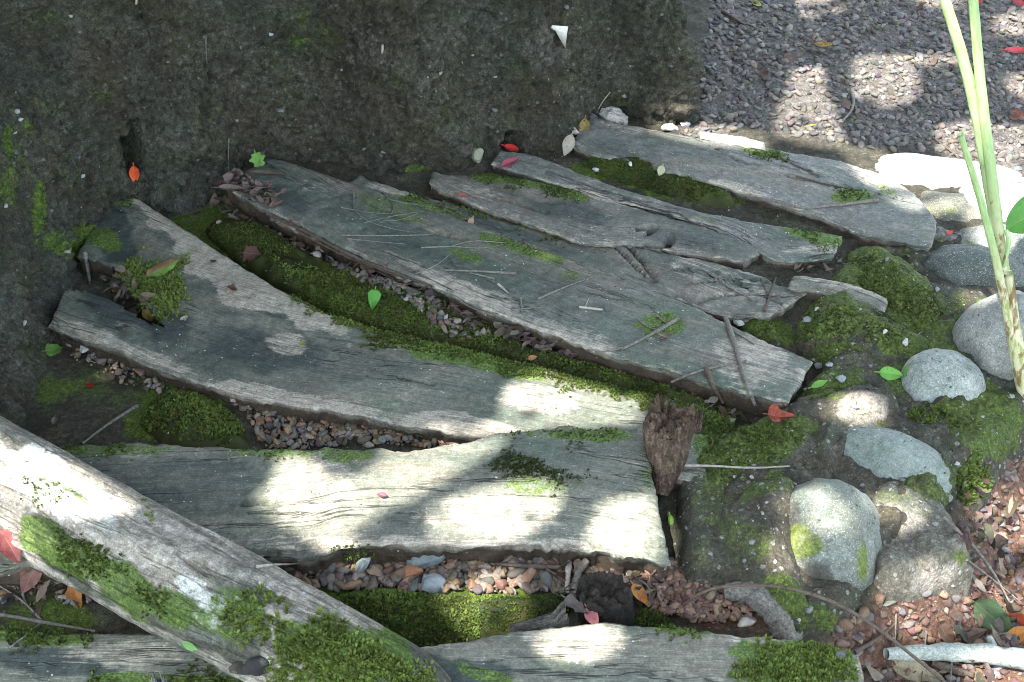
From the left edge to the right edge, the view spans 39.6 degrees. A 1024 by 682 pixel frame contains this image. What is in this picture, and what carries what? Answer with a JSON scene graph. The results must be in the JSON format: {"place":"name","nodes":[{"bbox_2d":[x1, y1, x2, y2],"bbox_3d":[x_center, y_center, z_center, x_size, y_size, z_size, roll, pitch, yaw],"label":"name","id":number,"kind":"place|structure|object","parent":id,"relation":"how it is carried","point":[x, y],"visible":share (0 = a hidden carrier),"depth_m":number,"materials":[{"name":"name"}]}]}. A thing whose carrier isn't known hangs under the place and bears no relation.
{"place":"outdoors","nodes":[
{"label":"outdoors","id":0,"kind":"place"},
{"bbox_2d":[0,580,91,605],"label":"gravel","id":1,"kind":"structure","parent":0,"point":[58,595],"depth_m":1.99,"materials":[{"name":"gravel"}]},
{"bbox_2d":[284,556,679,594],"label":"gravel","id":2,"kind":"structure","parent":0,"point":[478,577],"depth_m":2.01,"materials":[{"name":"gravel"}]},
{"bbox_2d":[354,557,370,572],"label":"pebble","id":3,"kind":"object","parent":2,"relation":"on","point":[362,564],"visible":1,"depth_m":2.02,"materials":[{"name":"stone"}]},
{"bbox_2d":[366,564,382,576],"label":"pebble","id":4,"kind":"object","parent":2,"relation":"on","point":[374,570],"visible":1,"depth_m":2.01,"materials":[{"name":"stone"}]},
{"bbox_2d":[404,564,423,576],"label":"pebble","id":5,"kind":"object","parent":2,"relation":"on","point":[411,570],"visible":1,"depth_m":2.01,"materials":[{"name":"stone"}]},
{"bbox_2d":[406,555,445,568],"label":"pebble","id":6,"kind":"object","parent":2,"relation":"on","point":[424,562],"visible":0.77,"depth_m":2.02,"materials":[{"name":"stone"}]},
{"bbox_2d":[420,573,446,593],"bbox_3d":[-0.111,0.342,2.002,0.037,0.031,0.032,0,38,0],"label":"pebble","id":7,"kind":"object","parent":2,"relation":"on","point":[432,582],"visible":0.96,"depth_m":1.99,"materials":[{"name":"stone"}]},
{"bbox_2d":[496,562,559,569],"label":"twig","id":8,"kind":"object","parent":2,"relation":"on","point":[540,566],"visible":1,"depth_m":2.02,"materials":[{"name":"wood"}]},
{"bbox_2d":[565,561,571,592],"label":"twig","id":9,"kind":"object","parent":2,"relation":"on","point":[568,566],"visible":1,"depth_m":2.01,"materials":[{"name":"wood"}]},
{"bbox_2d":[570,558,589,592],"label":"twig","id":10,"kind":"object","parent":2,"relation":"on","point":[582,566],"visible":0.92,"depth_m":2.01,"materials":[{"name":"wood"}]},
{"bbox_2d":[0,0,1023,681],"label":"ground","id":11,"kind":"structure","parent":0,"point":[72,402],"depth_m":2.69,"materials":[{"name":"soil"}]},
{"bbox_2d":[0,580,49,617],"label":"leaf litter","id":12,"kind":"object","parent":11,"relation":"on","point":[41,591],"visible":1,"depth_m":1.98,"materials":[{"name":"plant"}]},
{"bbox_2d":[20,570,41,593],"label":"leaf","id":13,"kind":"object","parent":11,"relation":"on","point":[29,580],"visible":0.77,"depth_m":1.99,"materials":[{"name":"plant"}]},
{"bbox_2d":[0,586,95,648],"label":"twig","id":14,"kind":"object","parent":11,"relation":"on","point":[40,621],"visible":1,"depth_m":1.96,"materials":[{"name":"wood"}]},
{"bbox_2d":[41,343,62,355],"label":"leaf","id":15,"kind":"object","parent":11,"relation":"on","point":[52,349],"visible":1,"depth_m":2.43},
{"bbox_2d":[65,586,81,607],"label":"leaf","id":16,"kind":"object","parent":11,"relation":"on","point":[71,593],"visible":0.69,"depth_m":1.99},
{"bbox_2d":[82,404,138,443],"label":"twig","id":17,"kind":"object","parent":11,"relation":"on","point":[132,408],"visible":1,"depth_m":2.29,"materials":[{"name":"wood"}]},
{"bbox_2d":[66,343,167,394],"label":"gravel","id":18,"kind":"structure","parent":11,"relation":"on","point":[125,370],"depth_m":2.39,"materials":[{"name":"gravel"}]},
{"bbox_2d":[99,272,136,300],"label":"gravel","id":19,"kind":"structure","parent":11,"relation":"on","point":[117,282],"depth_m":2.57,"materials":[{"name":"gravel"}]},
{"bbox_2d":[0,624,242,681],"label":"plank","id":20,"kind":"object","parent":11,"relation":"on","point":[48,656],"visible":0.78,"depth_m":1.87,"materials":[{"name":"grey wood"}]},
{"bbox_2d":[99,265,155,316],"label":"leaf litter","id":21,"kind":"object","parent":11,"relation":"on","point":[118,290],"visible":0.87,"depth_m":2.54,"materials":[{"name":"plant"}]},
{"bbox_2d":[141,388,249,448],"bbox_3d":[-0.516,0.147,2.299,0.155,0.118,0.211,-19,42,-22],"label":"moss","id":22,"kind":"object","parent":11,"relation":"on","point":[184,418],"visible":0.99,"depth_m":2.25,"materials":[{"name":"plant"}]},
{"bbox_2d":[0,416,450,681],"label":"fallen log","id":23,"kind":"object","parent":11,"relation":"on","point":[133,556],"visible":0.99,"depth_m":1.86,"materials":[{"name":"grey wood"}]},
{"bbox_2d":[0,528,20,562],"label":"leaf","id":24,"kind":"object","parent":23,"relation":"on","point":[9,550],"visible":1,"depth_m":1.97,"materials":[{"name":"plant"}]},
{"bbox_2d":[241,655,268,675],"bbox_3d":[-0.319,0.405,1.783,0.038,0.024,0.022,-19,42,-23],"label":"pebble","id":25,"kind":"object","parent":23,"relation":"on","point":[256,665],"visible":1,"depth_m":1.78,"materials":[{"name":"stone"}]},
{"bbox_2d":[210,168,285,224],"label":"leaf litter","id":26,"kind":"object","parent":11,"relation":"on","point":[255,188],"visible":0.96,"depth_m":2.74,"materials":[{"name":"plant"}]},
{"bbox_2d":[0,425,670,589],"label":"plank","id":27,"kind":"object","parent":11,"relation":"on","point":[588,500],"visible":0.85,"depth_m":2.07,"materials":[{"name":"grey wood"}]},
{"bbox_2d":[233,403,455,450],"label":"gravel","id":28,"kind":"structure","parent":11,"relation":"on","point":[341,434],"depth_m":2.26,"materials":[{"name":"gravel"}]},
{"bbox_2d":[0,0,705,424],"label":"earthen wall","id":29,"kind":"structure","parent":11,"relation":"on","point":[104,96],"depth_m":2.74,"materials":[{"name":"soil"}]},
{"bbox_2d":[551,25,567,46],"bbox_3d":[0.093,-0.601,2.816,0.040,0.062,0.008,-27,45,-30],"label":"paper scrap","id":30,"kind":"object","parent":29,"relation":"attached to","point":[561,31],"visible":1,"depth_m":2.81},
{"bbox_2d":[265,219,491,338],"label":"gravel","id":31,"kind":"structure","parent":11,"relation":"on","point":[431,312],"depth_m":2.48,"materials":[{"name":"gravel"}]},
{"bbox_2d":[48,198,735,490],"bbox_3d":[-0.316,0.030,2.400,1.377,0.072,0.404,21,43,24],"label":"plank","id":32,"kind":"object","parent":11,"relation":"on","point":[137,239],"visible":0.91,"depth_m":2.36,"materials":[{"name":"grey wood"}]},
{"bbox_2d":[145,258,179,277],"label":"leaf","id":33,"kind":"object","parent":32,"relation":"on","point":[166,266],"visible":1,"depth_m":2.55,"materials":[{"name":"plant"}]},
{"bbox_2d":[693,403,703,433],"bbox_3d":[0.286,0.123,2.207,0.021,0.066,0.024,0,38,0],"label":"wood chunk","id":34,"kind":"object","parent":32,"relation":"on","point":[698,427],"visible":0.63,"depth_m":2.21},
{"bbox_2d":[684,464,789,468],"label":"twig","id":35,"kind":"object","parent":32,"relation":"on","point":[708,465],"visible":0.9,"depth_m":2.15,"materials":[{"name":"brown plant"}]},
{"bbox_2d":[335,587,572,646],"bbox_3d":[-0.082,0.397,1.979,0.346,0.118,0.112,0,38,0],"label":"moss","id":36,"kind":"object","parent":11,"relation":"on","point":[424,618],"visible":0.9,"depth_m":1.94,"materials":[{"name":"plant"}]},
{"bbox_2d":[206,218,717,412],"bbox_3d":[-0.146,-0.015,2.501,1.089,0.124,0.160,22,43,25],"label":"moss","id":37,"kind":"object","parent":11,"relation":"on","point":[324,286],"visible":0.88,"depth_m":2.49,"materials":[{"name":"plant"}]},
{"bbox_2d":[240,243,260,261],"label":"leaf","id":38,"kind":"object","parent":37,"relation":"on","point":[251,252],"visible":1,"depth_m":2.62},
{"bbox_2d":[368,286,380,309],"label":"leaf","id":39,"kind":"object","parent":37,"relation":"on","point":[374,296],"visible":1,"depth_m":2.48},
{"bbox_2d":[493,322,577,358],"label":"leaf litter","id":40,"kind":"object","parent":37,"relation":"on","point":[509,331],"visible":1,"depth_m":2.40,"materials":[{"name":"gravel"}]},
{"bbox_2d":[227,158,812,416],"bbox_3d":[-0.035,-0.108,2.559,1.200,0.071,0.225,22,43,26],"label":"plank","id":41,"kind":"object","parent":11,"relation":"on","point":[556,315],"visible":0.96,"depth_m":2.48,"materials":[{"name":"grey wood"}]},
{"bbox_2d":[249,149,264,166],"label":"leaf","id":42,"kind":"object","parent":41,"relation":"on","point":[257,159],"visible":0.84,"depth_m":2.82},
{"bbox_2d":[266,212,432,287],"bbox_3d":[-0.303,-0.160,2.592,0.410,0.029,0.014,26,45,29],"label":"splinter","id":43,"kind":"object","parent":41,"relation":"on","point":[330,246],"visible":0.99,"depth_m":2.59,"materials":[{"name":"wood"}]},
{"bbox_2d":[341,191,425,232],"bbox_3d":[-0.234,-0.249,2.694,0.168,0.017,0.130,11,39,14],"label":"twig","id":44,"kind":"object","parent":41,"relation":"on","point":[380,218],"visible":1,"depth_m":2.67,"materials":[{"name":"wood"}]},
{"bbox_2d":[421,240,505,248],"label":"twig","id":45,"kind":"object","parent":41,"relation":"on","point":[467,247],"visible":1,"depth_m":2.59,"materials":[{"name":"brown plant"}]},
{"bbox_2d":[444,269,516,279],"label":"twig","id":46,"kind":"object","parent":41,"relation":"on","point":[498,272],"visible":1,"depth_m":2.52,"materials":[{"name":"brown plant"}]},
{"bbox_2d":[594,314,679,353],"bbox_3d":[0.208,-0.013,2.388,0.166,0.018,0.051,-30,47,-33],"label":"twig","id":47,"kind":"object","parent":41,"relation":"on","point":[669,323],"visible":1,"depth_m":2.38,"materials":[{"name":"wood"}]},
{"bbox_2d":[671,360,746,382],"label":"twig","id":48,"kind":"object","parent":41,"relation":"on","point":[686,375],"visible":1,"depth_m":2.31,"materials":[{"name":"wood"}]},
{"bbox_2d":[703,365,723,403],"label":"twig","id":49,"kind":"object","parent":41,"relation":"on","point":[710,379],"visible":1,"depth_m":2.29,"materials":[{"name":"wood"}]},
{"bbox_2d":[723,315,756,405],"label":"twig","id":50,"kind":"object","parent":41,"relation":"on","point":[731,331],"visible":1,"depth_m":2.35,"materials":[{"name":"wood"}]},
{"bbox_2d":[510,600,568,631],"bbox_3d":[0.037,0.373,1.889,0.079,0.064,0.026,-4,38,-5],"label":"wood chunk","id":51,"kind":"object","parent":11,"relation":"on","point":[558,617],"visible":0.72,"depth_m":1.88,"materials":[{"name":"wood"}]},
{"bbox_2d":[562,131,574,155],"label":"leaf","id":52,"kind":"object","parent":11,"relation":"on","point":[568,144],"visible":1,"depth_m":2.86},
{"bbox_2d":[350,175,807,329],"bbox_3d":[0.088,-0.164,2.643,0.915,0.068,0.152,18,42,22],"label":"plank","id":53,"kind":"object","parent":11,"relation":"on","point":[680,276],"visible":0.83,"depth_m":2.55,"materials":[{"name":"grey wood"}]},
{"bbox_2d":[711,273,756,301],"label":"twig","id":54,"kind":"object","parent":53,"relation":"on","point":[715,276],"visible":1,"depth_m":2.51,"materials":[{"name":"wood"}]},
{"bbox_2d":[429,172,760,268],"bbox_3d":[0.137,-0.216,2.690,0.673,0.064,0.164,18,41,21],"label":"plank","id":55,"kind":"object","parent":11,"relation":"on","point":[559,206],"visible":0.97,"depth_m":2.67,"materials":[{"name":"grey wood"}]},
{"bbox_2d":[576,570,634,625],"bbox_3d":[0.129,0.360,1.941,0.083,0.097,0.069,0,38,0],"label":"stump","id":56,"kind":"object","parent":11,"relation":"on","point":[606,597],"visible":0.82,"depth_m":1.92,"materials":[{"name":"brown wood"}]},
{"bbox_2d":[561,594,587,613],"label":"leaf","id":57,"kind":"object","parent":56,"relation":"on","point":[571,601],"visible":0.99,"depth_m":1.91,"materials":[{"name":"plant"}]},
{"bbox_2d":[554,559,663,608],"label":"leaf litter","id":58,"kind":"object","parent":11,"relation":"on","point":[655,577],"visible":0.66,"depth_m":1.99,"materials":[{"name":"plant"}]},
{"bbox_2d":[599,106,627,124],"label":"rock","id":59,"kind":"object","parent":11,"relation":"on","point":[615,115],"visible":0.72,"depth_m":2.97,"materials":[{"name":"stone"}]},
{"bbox_2d":[421,622,863,681],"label":"plank","id":60,"kind":"object","parent":11,"relation":"on","point":[603,652],"visible":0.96,"depth_m":1.83,"materials":[{"name":"grey wood"}]},
{"bbox_2d":[633,607,673,626],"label":"moss","id":61,"kind":"object","parent":11,"relation":"on","point":[649,617],"visible":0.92,"depth_m":1.95,"materials":[{"name":"plant"}]},
{"bbox_2d":[582,156,736,208],"bbox_3d":[0.291,-0.284,2.829,0.356,0.144,0.112,18,41,21],"label":"moss","id":62,"kind":"object","parent":11,"relation":"on","point":[621,170],"visible":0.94,"depth_m":2.78,"materials":[{"name":"plant"}]},
{"bbox_2d":[490,151,841,268],"bbox_3d":[0.270,-0.239,2.715,0.710,0.057,0.131,17,41,21],"label":"plank","id":63,"kind":"object","parent":11,"relation":"on","point":[772,246],"visible":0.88,"depth_m":2.66,"materials":[{"name":"wood"}]},
{"bbox_2d":[643,393,695,496],"bbox_3d":[0.235,0.156,2.133,0.077,0.144,0.095,0,38,0],"label":"stake","id":64,"kind":"object","parent":11,"relation":"on","point":[668,430],"visible":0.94,"depth_m":2.12,"materials":[{"name":"brown wood"}]},
{"bbox_2d":[633,564,752,624],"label":"gravel","id":65,"kind":"structure","parent":11,"relation":"on","point":[683,589],"depth_m":1.97,"materials":[{"name":"gravel"}]},
{"bbox_2d":[630,580,647,603],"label":"leaf","id":66,"kind":"object","parent":65,"relation":"on","point":[640,595],"visible":1,"depth_m":1.97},
{"bbox_2d":[704,396,758,422],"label":"leaf litter","id":67,"kind":"object","parent":11,"relation":"on","point":[714,399],"visible":0.68,"depth_m":2.30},
{"bbox_2d":[698,131,765,150],"bbox_3d":[0.445,-0.390,2.887,0.147,0.053,0.038,13,40,16],"label":"plank","id":68,"kind":"object","parent":11,"relation":"on","point":[744,142],"visible":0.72,"depth_m":2.87,"materials":[{"name":"grey wood"}]},
{"bbox_2d":[737,614,756,626],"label":"pebble","id":69,"kind":"object","parent":11,"relation":"on","point":[746,621],"visible":1,"depth_m":1.95,"materials":[{"name":"stone"}]},
{"bbox_2d":[573,113,936,251],"bbox_3d":[0.479,-0.322,2.813,0.766,0.068,0.227,20,42,23],"label":"plank","id":70,"kind":"object","parent":11,"relation":"on","point":[895,218],"visible":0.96,"depth_m":2.76,"materials":[{"name":"wood"}]},
{"bbox_2d":[768,194,879,208],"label":"twig","id":71,"kind":"object","parent":70,"relation":"on","point":[841,204],"visible":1,"depth_m":2.69,"materials":[{"name":"wood"}]},
{"bbox_2d":[740,319,780,346],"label":"moss","id":72,"kind":"object","parent":11,"relation":"on","point":[766,331],"visible":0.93,"depth_m":2.44,"materials":[{"name":"plant"}]},
{"bbox_2d":[724,581,803,641],"bbox_3d":[0.348,0.376,1.961,0.130,0.068,0.054,31,47,33],"label":"root","id":73,"kind":"object","parent":11,"relation":"on","point":[771,611],"visible":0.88,"depth_m":1.94,"materials":[{"name":"grey plant"}]},
{"bbox_2d":[679,583,946,681],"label":"twig","id":74,"kind":"object","parent":11,"relation":"on","point":[893,640],"visible":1,"depth_m":1.86,"materials":[{"name":"wood"}]},
{"bbox_2d":[788,478,882,590],"bbox_3d":[0.462,0.315,2.104,0.178,0.248,0.214,0,38,0],"label":"boulder","id":75,"kind":"object","parent":11,"relation":"on","point":[852,550],"visible":0.48,"depth_m":2.00,"materials":[{"name":"grey stone"}]},
{"bbox_2d":[787,276,887,312],"bbox_3d":[0.571,-0.068,2.497,0.173,0.060,0.058,16,41,20],"label":"plank","id":76,"kind":"object","parent":11,"relation":"on","point":[800,284],"visible":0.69,"depth_m":2.49,"materials":[{"name":"grey wood"}]},
{"bbox_2d":[674,234,1010,557],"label":"gravel","id":77,"kind":"structure","parent":11,"relation":"on","point":[698,503],"depth_m":2.23,"materials":[{"name":"gravel"}]},
{"bbox_2d":[722,245,1023,631],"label":"mortar kerb","id":78,"kind":"structure","parent":11,"relation":"on","point":[1003,445],"depth_m":2.24,"materials":[{"name":"stone"}]},
{"bbox_2d":[717,477,815,636],"bbox_3d":[0.360,0.311,2.053,0.174,0.163,0.295,0,38,0],"label":"mortar lump","id":79,"kind":"object","parent":78,"relation":"on","point":[748,521],"visible":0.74,"depth_m":1.99,"materials":[{"name":"stone"}]},
{"bbox_2d":[673,383,876,641],"bbox_3d":[0.402,0.239,2.188,0.269,0.155,0.573,17,41,20],"label":"mortar lump","id":80,"kind":"object","parent":78,"relation":"on","point":[710,562],"visible":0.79,"depth_m":2.15,"materials":[{"name":"plant"}]},
{"bbox_2d":[763,404,794,421],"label":"leaf","id":81,"kind":"object","parent":80,"relation":"on","point":[775,413],"visible":1,"depth_m":2.23,"materials":[{"name":"plant"}]},
{"bbox_2d":[816,384,900,469],"bbox_3d":[0.516,0.154,2.252,0.126,0.123,0.253,30,47,33],"label":"mortar lump","id":82,"kind":"object","parent":78,"relation":"on","point":[871,400],"visible":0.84,"depth_m":2.24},
{"bbox_2d":[794,290,929,368],"bbox_3d":[0.595,0.012,2.445,0.197,0.152,0.270,-25,45,-29],"label":"mortar lump","id":83,"kind":"object","parent":78,"relation":"on","point":[815,340],"visible":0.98,"depth_m":2.40,"materials":[{"name":"plant"}]},
{"bbox_2d":[874,366,902,379],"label":"leaf","id":84,"kind":"object","parent":78,"relation":"on","point":[889,373],"visible":1,"depth_m":2.31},
{"bbox_2d":[845,245,943,326],"bbox_3d":[0.684,-0.073,2.555,0.170,0.152,0.290,-21,42,-24],"label":"mortar lump","id":85,"kind":"object","parent":78,"relation":"on","point":[889,279],"visible":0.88,"depth_m":2.50,"materials":[{"name":"plant"}]},
{"bbox_2d":[924,243,1023,287],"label":"boulder","id":86,"kind":"object","parent":78,"relation":"on","point":[972,263],"visible":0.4,"depth_m":2.55,"materials":[{"name":"stone"}]},
{"bbox_2d":[853,623,894,654],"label":"twig","id":87,"kind":"object","parent":11,"relation":"on","point":[867,644],"visible":0.88,"depth_m":1.99,"materials":[{"name":"wood"}]},
{"bbox_2d":[844,426,952,501],"bbox_3d":[0.585,0.211,2.219,0.222,0.162,0.140,20,42,23],"label":"boulder","id":88,"kind":"object","parent":11,"relation":"on","point":[884,456],"visible":0.44,"depth_m":2.15,"materials":[{"name":"stone"}]},
{"bbox_2d":[872,481,972,601],"bbox_3d":[0.591,0.343,2.129,0.179,0.217,0.216,0,38,0],"label":"boulder","id":89,"kind":"object","parent":11,"relation":"on","point":[918,556],"visible":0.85,"depth_m":2.05,"materials":[{"name":"stone"}]},
{"bbox_2d":[862,662,1002,681],"bbox_3d":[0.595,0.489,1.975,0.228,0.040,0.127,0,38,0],"label":"leaf litter","id":90,"kind":"object","parent":11,"relation":"on","point":[989,674],"visible":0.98,"depth_m":2.00,"materials":[{"name":"plant"}]},
{"bbox_2d":[892,660,944,681],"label":"leaf","id":91,"kind":"object","parent":90,"relation":"on","point":[901,667],"visible":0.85,"depth_m":2.01,"materials":[{"name":"plant"}]},
{"bbox_2d":[901,348,985,402],"bbox_3d":[0.703,0.075,2.333,0.140,0.124,0.129,0,38,0],"label":"boulder","id":92,"kind":"object","parent":11,"relation":"on","point":[929,386],"visible":0.56,"depth_m":2.29,"materials":[{"name":"stone"}]},
{"bbox_2d":[875,153,1021,189],"bbox_3d":[0.865,-0.310,2.838,0.344,0.093,0.130,8,39,10],"label":"boulder","id":93,"kind":"object","parent":11,"relation":"on","point":[932,172],"visible":0.35,"depth_m":2.81,"materials":[{"name":"stone"}]},
{"bbox_2d":[905,395,993,510],"bbox_3d":[0.691,0.225,2.303,0.200,0.260,0.298,0,38,0],"label":"moss","id":94,"kind":"object","parent":11,"relation":"on","point":[969,477],"visible":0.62,"depth_m":2.22,"materials":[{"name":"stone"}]},
{"bbox_2d":[934,226,964,241],"bbox_3d":[0.817,-0.166,2.697,0.130,0.121,0.089,-13,40,-17],"label":"mortar lump","id":95,"kind":"object","parent":11,"relation":"on","point":[941,235],"visible":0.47,"depth_m":2.65,"materials":[{"name":"concrete"}]},
{"bbox_2d":[919,191,981,221],"bbox_3d":[0.845,-0.235,2.752,0.167,0.086,0.114,8,39,10],"label":"boulder","id":96,"kind":"object","parent":11,"relation":"on","point":[948,206],"visible":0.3,"depth_m":2.72,"materials":[{"name":"stone"}]},
{"bbox_2d":[931,660,974,677],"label":"twig","id":97,"kind":"object","parent":11,"relation":"on","point":[940,665],"visible":1,"depth_m":2.01,"materials":[{"name":"wood"}]},
{"bbox_2d":[883,636,1023,670],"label":"branch","id":98,"kind":"object","parent":11,"relation":"on","point":[990,651],"visible":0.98,"depth_m":2.01,"materials":[{"name":"grey plant"}]},
{"bbox_2d":[957,628,986,643],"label":"leaf","id":99,"kind":"object","parent":11,"relation":"on","point":[974,634],"visible":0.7,"depth_m":2.05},
{"bbox_2d":[939,0,1023,398],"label":"tall plant","id":100,"kind":"object","parent":11,"relation":"on","point":[999,245],"visible":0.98,"depth_m":2.08,"materials":[{"name":"green plant"}]},
{"bbox_2d":[943,516,1020,602],"bbox_3d":[0.693,0.321,2.095,0.129,0.133,0.066,0,38,0],"label":"twig","id":101,"kind":"object","parent":11,"relation":"on","point":[955,528],"visible":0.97,"depth_m":2.12,"materials":[{"name":"wood"}]},
{"bbox_2d":[950,478,1018,670],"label":"leaf litter","id":102,"kind":"object","parent":11,"relation":"on","point":[998,541],"visible":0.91,"depth_m":2.14,"materials":[{"name":"plant"}]},
{"bbox_2d":[952,290,1023,380],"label":"boulder","id":103,"kind":"object","parent":11,"relation":"on","point":[987,347],"visible":0.3,"depth_m":2.34,"materials":[{"name":"grey stone"}]},
{"bbox_2d":[959,178,1023,221],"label":"boulder","id":104,"kind":"object","parent":11,"relation":"on","point":[1011,192],"visible":0.26,"depth_m":2.73,"materials":[{"name":"stone"}]},
{"bbox_2d":[960,224,1023,262],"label":"boulder","id":105,"kind":"object","parent":11,"relation":"on","point":[975,234],"visible":0.2,"depth_m":2.62,"materials":[{"name":"stone"}]},
{"bbox_2d":[973,598,1011,632],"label":"leaf","id":106,"kind":"object","parent":11,"relation":"on","point":[991,610],"visible":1,"depth_m":2.09,"materials":[{"name":"plant"}]},
{"bbox_2d":[679,0,1023,173],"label":"gravel","id":107,"kind":"structure","parent":0,"point":[892,139],"depth_m":3.14,"materials":[{"name":"gravel"}]},
{"bbox_2d":[764,1,1023,114],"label":"leaf litter","id":108,"kind":"object","parent":107,"relation":"on","point":[790,56],"visible":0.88,"depth_m":3.21,"materials":[{"name":"plant"}]},
{"bbox_2d":[831,458,1023,681],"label":"gravel","id":109,"kind":"structure","parent":0,"point":[844,624],"depth_m":2.06,"materials":[{"name":"gravel"}]},
{"bbox_2d":[937,617,954,642],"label":"leaf","id":110,"kind":"object","parent":109,"relation":"on","point":[946,632],"visible":0.82,"depth_m":2.04,"materials":[{"name":"plant"}]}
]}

